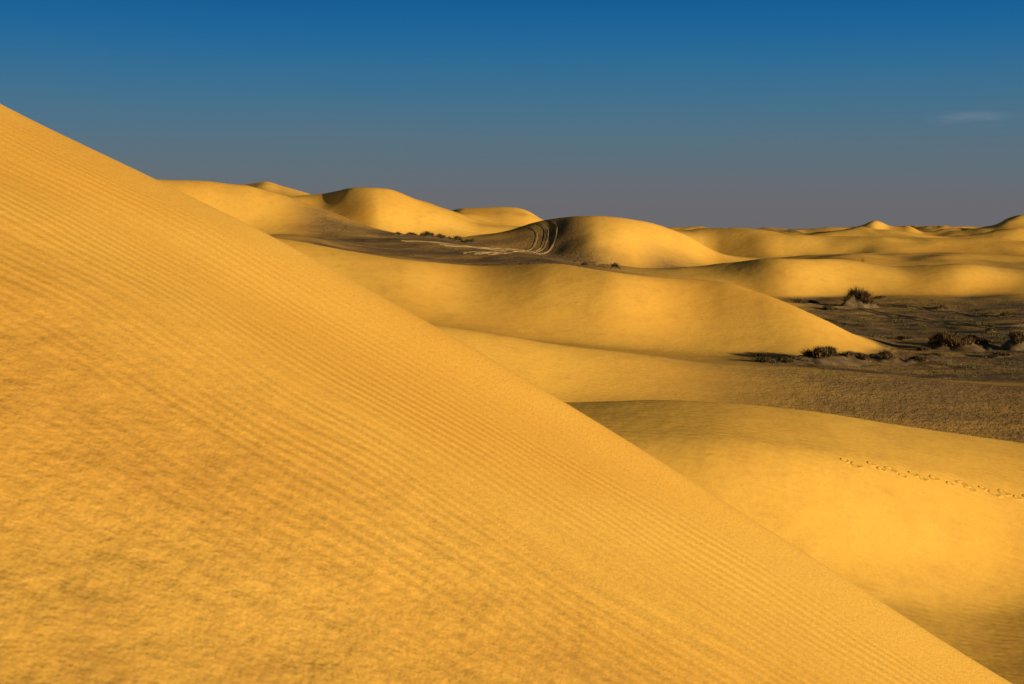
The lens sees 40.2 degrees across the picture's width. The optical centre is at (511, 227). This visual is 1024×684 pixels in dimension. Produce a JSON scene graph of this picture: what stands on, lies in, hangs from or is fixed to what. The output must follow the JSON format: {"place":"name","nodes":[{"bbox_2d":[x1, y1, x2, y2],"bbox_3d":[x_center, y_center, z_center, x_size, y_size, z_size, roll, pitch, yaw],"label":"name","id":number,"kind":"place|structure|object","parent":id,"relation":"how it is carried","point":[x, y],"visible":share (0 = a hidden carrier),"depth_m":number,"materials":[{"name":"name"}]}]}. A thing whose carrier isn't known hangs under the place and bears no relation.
{"place":"outdoors","nodes":[
{"label":"outdoors","id":0,"kind":"place"},
{"bbox_2d":[0,104,1011,683],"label":"sand dune","id":1,"kind":"structure","parent":0,"point":[234,450],"depth_m":5.19,"materials":[{"name":"yellow sand"}]},
{"bbox_2d":[0,0,1023,228],"label":"sky","id":2,"kind":"structure","parent":0,"point":[753,114],"materials":[{"name":"blue"}]},
{"bbox_2d":[156,179,1023,683],"bbox_3d":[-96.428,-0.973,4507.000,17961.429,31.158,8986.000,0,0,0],"label":"desert dunes","id":3,"kind":"structure","parent":0,"point":[656,341],"depth_m":121.94,"materials":[{"name":"yellow sand"}]},
{"bbox_2d":[403,231,420,236],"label":"desert shrub","id":4,"kind":"object","parent":3,"relation":"on","point":[411,234],"visible":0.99,"depth_m":305.30,"materials":[{"name":"brown plant"}]},
{"bbox_2d":[418,230,437,237],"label":"desert shrub","id":5,"kind":"object","parent":3,"relation":"on","point":[426,234],"visible":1,"depth_m":307.17,"materials":[{"name":"brown plant"}]},
{"bbox_2d":[436,234,449,239],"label":"desert shrub","id":6,"kind":"object","parent":3,"relation":"on","point":[442,236],"visible":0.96,"depth_m":308.00,"materials":[{"name":"brown plant"}]},
{"bbox_2d":[449,235,462,241],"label":"desert shrub","id":7,"kind":"object","parent":3,"relation":"on","point":[458,238],"visible":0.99,"depth_m":307.18,"materials":[{"name":"brown plant"}]},
{"bbox_2d":[463,239,477,243],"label":"desert shrub","id":8,"kind":"object","parent":3,"relation":"on","point":[470,241],"visible":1,"depth_m":304.95,"materials":[{"name":"brown plant"}]},
{"bbox_2d":[401,219,556,254],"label":"tire tracks","id":9,"kind":"object","parent":3,"relation":"on","point":[543,226],"visible":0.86,"depth_m":297.03},
{"bbox_2d":[610,263,621,268],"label":"desert shrub","id":10,"kind":"object","parent":3,"relation":"on","point":[614,265],"visible":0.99,"depth_m":245.86,"materials":[{"name":"brown plant"}]},
{"bbox_2d":[749,356,784,364],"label":"desert shrub","id":11,"kind":"object","parent":3,"relation":"on","point":[767,360],"visible":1,"depth_m":116.67,"materials":[{"name":"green plant"}]},
{"bbox_2d":[777,356,814,364],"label":"desert shrub","id":12,"kind":"object","parent":3,"relation":"on","point":[792,360],"visible":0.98,"depth_m":117.23,"materials":[{"name":"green plant"}]},
{"bbox_2d":[791,298,807,303],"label":"desert shrub","id":13,"kind":"object","parent":3,"relation":"on","point":[800,301],"visible":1,"depth_m":204.59,"materials":[{"name":"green plant"}]},
{"bbox_2d":[806,300,821,303],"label":"desert shrub","id":14,"kind":"object","parent":3,"relation":"on","point":[811,301],"visible":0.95,"depth_m":211.39,"materials":[{"name":"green plant"}]},
{"bbox_2d":[796,345,859,366],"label":"desert shrub","id":15,"kind":"object","parent":3,"relation":"on","point":[828,355],"visible":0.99,"depth_m":117.81,"materials":[{"name":"brown plant"}]},
{"bbox_2d":[818,304,839,311],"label":"desert shrub","id":16,"kind":"object","parent":3,"relation":"on","point":[828,308],"visible":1,"depth_m":195.53,"materials":[{"name":"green plant"}]},
{"bbox_2d":[839,350,871,365],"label":"desert shrub","id":17,"kind":"object","parent":3,"relation":"on","point":[857,358],"visible":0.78,"depth_m":120.76,"materials":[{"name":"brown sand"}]},
{"bbox_2d":[839,286,879,308],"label":"desert shrub","id":18,"kind":"object","parent":3,"relation":"on","point":[862,300],"visible":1,"depth_m":205.17,"materials":[{"name":"brown plant"}]},
{"bbox_2d":[871,295,888,298],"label":"desert shrub","id":19,"kind":"object","parent":3,"relation":"on","point":[881,297],"visible":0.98,"depth_m":221.45,"materials":[{"name":"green plant"}]},
{"bbox_2d":[752,297,1023,380],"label":"dry grass","id":20,"kind":"structure","parent":3,"relation":"on","point":[947,363],"depth_m":152.34,"materials":[{"name":"brown plant"}]},
{"bbox_2d":[868,350,911,365],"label":"desert shrub","id":21,"kind":"object","parent":3,"relation":"on","point":[886,356],"visible":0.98,"depth_m":122.34,"materials":[{"name":"brown plant"}]},
{"bbox_2d":[897,335,911,339],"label":"desert shrub","id":22,"kind":"object","parent":3,"relation":"on","point":[904,337],"visible":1,"depth_m":149.52,"materials":[{"name":"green plant"}]},
{"bbox_2d":[799,303,1023,336],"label":"tire tracks","id":23,"kind":"object","parent":3,"relation":"on","point":[931,320],"visible":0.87,"depth_m":180.47},
{"bbox_2d":[900,355,933,363],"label":"desert shrub","id":24,"kind":"object","parent":3,"relation":"on","point":[915,359],"visible":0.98,"depth_m":123.48,"materials":[{"name":"brown plant"}]},
{"bbox_2d":[913,346,930,350],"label":"desert shrub","id":25,"kind":"object","parent":3,"relation":"on","point":[921,348],"visible":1,"depth_m":132.83,"materials":[{"name":"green plant"}]},
{"bbox_2d":[840,458,1023,500],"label":"footprints","id":26,"kind":"object","parent":3,"relation":"on","point":[1001,493],"visible":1,"depth_m":54.63,"materials":[{"name":"yellow sand"}]},
{"bbox_2d":[925,352,944,357],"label":"desert shrub","id":27,"kind":"object","parent":3,"relation":"on","point":[935,354],"visible":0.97,"depth_m":127.85,"materials":[{"name":"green plant"}]},
{"bbox_2d":[932,304,950,309],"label":"desert shrub","id":28,"kind":"object","parent":3,"relation":"on","point":[941,307],"visible":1,"depth_m":204.65,"materials":[{"name":"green plant"}]},
{"bbox_2d":[920,330,985,351],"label":"desert shrub","id":29,"kind":"object","parent":3,"relation":"on","point":[943,341],"visible":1,"depth_m":134.48,"materials":[{"name":"brown plant"}]},
{"bbox_2d":[961,333,998,348],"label":"desert shrub","id":30,"kind":"object","parent":3,"relation":"on","point":[980,341],"visible":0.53,"depth_m":138.00,"materials":[{"name":"brown plant"}]},
{"bbox_2d":[983,327,998,332],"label":"desert shrub","id":31,"kind":"object","parent":3,"relation":"on","point":[989,330],"visible":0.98,"depth_m":159.53,"materials":[{"name":"brown plant"}]},
{"bbox_2d":[987,352,1014,357],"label":"desert shrub","id":32,"kind":"object","parent":3,"relation":"on","point":[999,354],"visible":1,"depth_m":127.55,"materials":[{"name":"brown plant"}]},
{"bbox_2d":[995,311,1012,316],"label":"desert shrub","id":33,"kind":"object","parent":3,"relation":"on","point":[1005,314],"visible":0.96,"depth_m":189.34,"materials":[{"name":"brown plant"}]},
{"bbox_2d":[997,329,1023,350],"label":"desert shrub","id":34,"kind":"object","parent":3,"relation":"on","point":[1016,341],"visible":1,"depth_m":135.21,"materials":[{"name":"brown plant"}]}
]}

